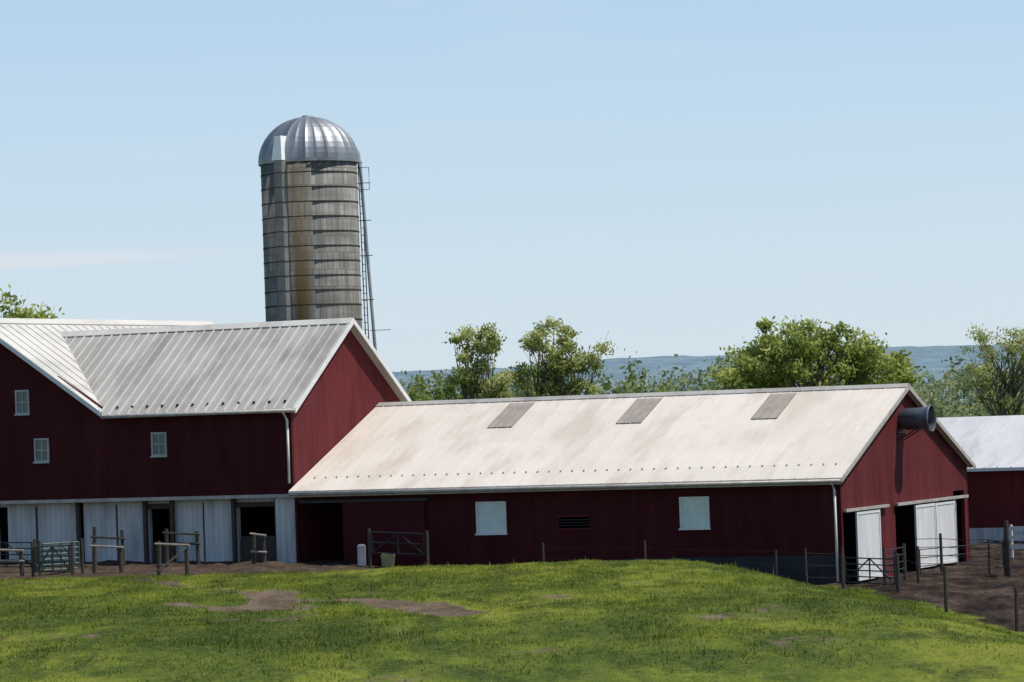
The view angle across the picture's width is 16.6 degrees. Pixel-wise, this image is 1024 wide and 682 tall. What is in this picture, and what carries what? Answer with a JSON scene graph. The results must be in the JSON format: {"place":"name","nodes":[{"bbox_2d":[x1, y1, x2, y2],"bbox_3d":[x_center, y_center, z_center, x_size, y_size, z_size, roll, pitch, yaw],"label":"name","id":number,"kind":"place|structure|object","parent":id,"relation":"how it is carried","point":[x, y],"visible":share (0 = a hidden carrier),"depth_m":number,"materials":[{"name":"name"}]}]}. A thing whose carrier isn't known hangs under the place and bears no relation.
{"place":"outdoors","nodes":[
{"label":"outdoors","id":0,"kind":"place"},
{"bbox_2d":[0,404,1023,681],"bbox_3d":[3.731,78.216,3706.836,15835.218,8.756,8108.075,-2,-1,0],"label":"ground","id":1,"kind":"structure","parent":0,"point":[970,592],"depth_m":77.25,"materials":[{"name":"green plant"}]},
{"bbox_2d":[0,549,23,575],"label":"wooden fence","id":2,"kind":"object","parent":1,"relation":"on","point":[21,561],"visible":0.78,"depth_m":123.07,"materials":[{"name":"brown wood"}]},
{"bbox_2d":[0,539,36,566],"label":"livestock gate","id":3,"kind":"structure","parent":1,"relation":"on","point":[6,544],"depth_m":126.17,"materials":[{"name":"metal"}]},
{"bbox_2d":[0,284,63,318],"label":"maple tree","id":4,"kind":"object","parent":1,"relation":"on","point":[26,313],"visible":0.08,"depth_m":171.52,"materials":[{"name":"green plant"}]},
{"bbox_2d":[30,542,74,576],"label":"livestock gate","id":5,"kind":"structure","parent":1,"relation":"on","point":[34,568],"depth_m":122.81,"materials":[{"name":"grey metal"}]},
{"bbox_2d":[37,538,83,575],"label":"livestock gate","id":6,"kind":"structure","parent":1,"relation":"on","point":[80,552],"depth_m":124.53,"materials":[{"name":"grey metal"}]},
{"bbox_2d":[90,542,123,572],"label":"wooden fence","id":7,"kind":"object","parent":1,"relation":"on","point":[94,561],"visible":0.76,"depth_m":124.05,"materials":[{"name":"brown wood"}]},
{"bbox_2d":[91,527,125,566],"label":"wooden fence","id":8,"kind":"object","parent":1,"relation":"on","point":[95,537],"visible":0.64,"depth_m":129.14,"materials":[{"name":"brown wood"}]},
{"bbox_2d":[155,541,189,575],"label":"wooden fence","id":9,"kind":"object","parent":1,"relation":"on","point":[186,554],"visible":0.81,"depth_m":119.11,"materials":[{"name":"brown wood"}]},
{"bbox_2d":[162,529,200,566],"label":"wooden fence","id":10,"kind":"object","parent":1,"relation":"on","point":[196,534],"visible":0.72,"depth_m":128.19,"materials":[{"name":"grey wood"}]},
{"bbox_2d":[0,318,411,563],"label":"red bank barn","id":11,"kind":"structure","parent":1,"relation":"on","point":[223,439],"depth_m":133.15,"materials":[{"name":"red wood"}]},
{"bbox_2d":[14,390,29,415],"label":"window frame","id":12,"kind":"structure","parent":11,"relation":"in","point":[28,400],"depth_m":134.53,"materials":[{"name":"white wood"}]},
{"bbox_2d":[17,392,27,412],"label":"window pane","id":13,"kind":"structure","parent":11,"relation":"in","point":[19,397],"depth_m":134.57,"materials":[{"name":"grey glass"}]},
{"bbox_2d":[33,438,49,463],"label":"window frame","id":14,"kind":"structure","parent":11,"relation":"in","point":[48,451],"depth_m":134.16,"materials":[{"name":"white wood"}]},
{"bbox_2d":[36,440,46,460],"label":"window pane","id":15,"kind":"structure","parent":11,"relation":"in","point":[38,442],"depth_m":134.21,"materials":[{"name":"grey glass"}]},
{"bbox_2d":[150,432,166,457],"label":"window frame","id":16,"kind":"structure","parent":11,"relation":"in","point":[165,433],"depth_m":131.93,"materials":[{"name":"white wood"}]},
{"bbox_2d":[153,434,164,453],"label":"window pane","id":17,"kind":"structure","parent":11,"relation":"in","point":[155,436],"depth_m":131.96,"materials":[{"name":"grey glass"}]},
{"bbox_2d":[153,536,275,562],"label":"stable half doors","id":18,"kind":"structure","parent":11,"relation":"in","point":[246,541],"depth_m":130.90,"materials":[{"name":"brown wood"}]},
{"bbox_2d":[250,532,266,563],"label":"wooden fence","id":19,"kind":"object","parent":1,"relation":"on","point":[253,551],"visible":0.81,"depth_m":128.33,"materials":[{"name":"grey wood"}]},
{"bbox_2d":[258,115,390,350],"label":"concrete stave silo","id":20,"kind":"object","parent":1,"relation":"on","point":[307,164],"visible":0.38,"depth_m":156.21,"materials":[{"name":"concrete"}]},
{"bbox_2d":[357,544,365,565],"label":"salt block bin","id":21,"kind":"object","parent":1,"relation":"on","point":[361,551],"visible":1,"depth_m":126.93,"materials":[{"name":"white plastic"}]},
{"bbox_2d":[381,554,394,567],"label":"feed tub","id":22,"kind":"object","parent":1,"relation":"on","point":[388,560],"visible":0.84,"depth_m":126.16,"materials":[{"name":"beige plastic"}]},
{"bbox_2d":[367,528,429,566],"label":"livestock gate","id":23,"kind":"structure","parent":1,"relation":"on","point":[371,542],"depth_m":126.02,"materials":[{"name":"metal"}]},
{"bbox_2d":[431,319,519,399],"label":"maple tree","id":24,"kind":"object","parent":1,"relation":"on","point":[471,381],"visible":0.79,"depth_m":187.56,"materials":[{"name":"green plant"}]},
{"bbox_2d":[407,362,707,400],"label":"hedgerow shrubs","id":25,"kind":"object","parent":1,"relation":"on","point":[437,390],"visible":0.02,"depth_m":194.85,"materials":[{"name":"green plant"}]},
{"bbox_2d":[508,316,617,396],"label":"maple tree","id":26,"kind":"object","parent":1,"relation":"on","point":[552,380],"visible":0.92,"depth_m":189.55,"materials":[{"name":"green plant"}]},
{"bbox_2d":[288,383,975,584],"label":"red barn","id":27,"kind":"structure","parent":1,"relation":"on","point":[748,479],"depth_m":126.16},
{"bbox_2d":[342,501,425,566],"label":"sliding door red","id":28,"kind":"structure","parent":27,"relation":"in","point":[408,517],"depth_m":127.72,"materials":[{"name":"red wood"}]},
{"bbox_2d":[475,501,507,534],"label":"window frame","id":29,"kind":"structure","parent":27,"relation":"in","point":[476,503],"depth_m":125.92,"materials":[{"name":"white wood"}]},
{"bbox_2d":[478,503,504,531],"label":"window pane","id":30,"kind":"structure","parent":27,"relation":"in","point":[490,516],"depth_m":125.98,"materials":[{"name":"glass"}]},
{"bbox_2d":[681,498,707,526],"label":"window pane","id":31,"kind":"structure","parent":27,"relation":"in","point":[694,511],"depth_m":122.64,"materials":[{"name":"glass"}]},
{"bbox_2d":[679,496,710,529],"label":"window frame","id":32,"kind":"structure","parent":27,"relation":"in","point":[680,505],"depth_m":122.55,"materials":[{"name":"white wood"}]},
{"bbox_2d":[855,509,880,580],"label":"sliding door","id":33,"kind":"structure","parent":27,"relation":"in","point":[868,524],"depth_m":122.58,"materials":[{"name":"white wood"}]},
{"bbox_2d":[914,503,935,564],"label":"sliding door","id":34,"kind":"structure","parent":27,"relation":"in","point":[925,515],"depth_m":128.31,"materials":[{"name":"white wood"}]},
{"bbox_2d":[935,500,955,561],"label":"sliding door","id":35,"kind":"structure","parent":27,"relation":"in","point":[945,513],"depth_m":130.52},
{"bbox_2d":[542,541,843,588],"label":"wire fence","id":36,"kind":"object","parent":1,"relation":"on","point":[775,563],"visible":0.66,"depth_m":116.43,"materials":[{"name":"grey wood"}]},
{"bbox_2d":[395,347,1023,417],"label":"distant tree row","id":37,"kind":"object","parent":1,"relation":"on","point":[941,406],"visible":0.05,"depth_m":324.46,"materials":[{"name":"green plant"}]},
{"bbox_2d":[397,352,1023,412],"bbox_3d":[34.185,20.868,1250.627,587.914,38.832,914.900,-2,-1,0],"label":"distant woodland","id":38,"kind":"object","parent":1,"relation":"on","point":[960,360],"visible":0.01,"depth_m":951.59,"materials":[{"name":"green plant"}]},
{"bbox_2d":[702,315,924,390],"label":"maple tree","id":39,"kind":"object","parent":1,"relation":"on","point":[771,354],"visible":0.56,"depth_m":198.92,"materials":[{"name":"green plant"}]},
{"bbox_2d":[841,554,896,590],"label":"livestock gate","id":40,"kind":"structure","parent":1,"relation":"on","point":[869,570],"depth_m":115.94,"materials":[{"name":"metal"}]},
{"bbox_2d":[882,544,906,585],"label":"livestock gate","id":41,"kind":"structure","parent":1,"relation":"on","point":[903,569],"depth_m":119.90,"materials":[{"name":"metal"}]},
{"bbox_2d":[895,553,1022,631],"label":"wire fence","id":42,"kind":"object","parent":1,"relation":"on","point":[1015,600],"visible":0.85,"depth_m":103.01,"materials":[{"name":"grey wood"}]},
{"bbox_2d":[896,533,1023,576],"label":"wire fence","id":43,"kind":"object","parent":1,"relation":"on","point":[989,548],"visible":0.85,"depth_m":124.08,"materials":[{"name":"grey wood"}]},
{"bbox_2d":[916,539,1004,582],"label":"livestock gate","id":44,"kind":"structure","parent":1,"relation":"on","point":[918,565],"depth_m":120.24,"materials":[{"name":"metal"}]},
{"bbox_2d":[937,415,1023,543],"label":"red equipment shed","id":45,"kind":"structure","parent":1,"relation":"on","point":[992,447],"depth_m":150.64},
{"bbox_2d":[954,323,1023,415],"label":"ash tree","id":46,"kind":"object","parent":1,"relation":"on","point":[1012,349],"visible":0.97,"depth_m":234.94,"materials":[{"name":"green plant"}]},
{"bbox_2d":[1003,521,1008,575],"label":"gate post","id":47,"kind":"object","parent":1,"relation":"on","point":[1006,530],"visible":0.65,"depth_m":122.11,"materials":[{"name":"grey wood"}]},
{"bbox_2d":[1009,525,1023,557],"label":"white board fence","id":48,"kind":"object","parent":1,"relation":"on","point":[1018,537],"visible":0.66,"depth_m":135.68,"materials":[{"name":"white wood"}]},
{"bbox_2d":[0,556,1023,681],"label":"grass","id":49,"kind":"structure","parent":0,"point":[137,588],"depth_m":87.25,"materials":[{"name":"green plant"}]},
{"bbox_2d":[0,0,1023,371],"label":"sky","id":50,"kind":"structure","parent":0,"point":[664,177],"materials":[{"name":"blue"}]},
{"bbox_2d":[392,344,1022,403],"bbox_3d":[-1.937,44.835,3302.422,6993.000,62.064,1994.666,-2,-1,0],"label":"hills","id":51,"kind":"structure","parent":0,"point":[929,357],"depth_m":3173.92,"materials":[{"name":"green plant"}]}
]}

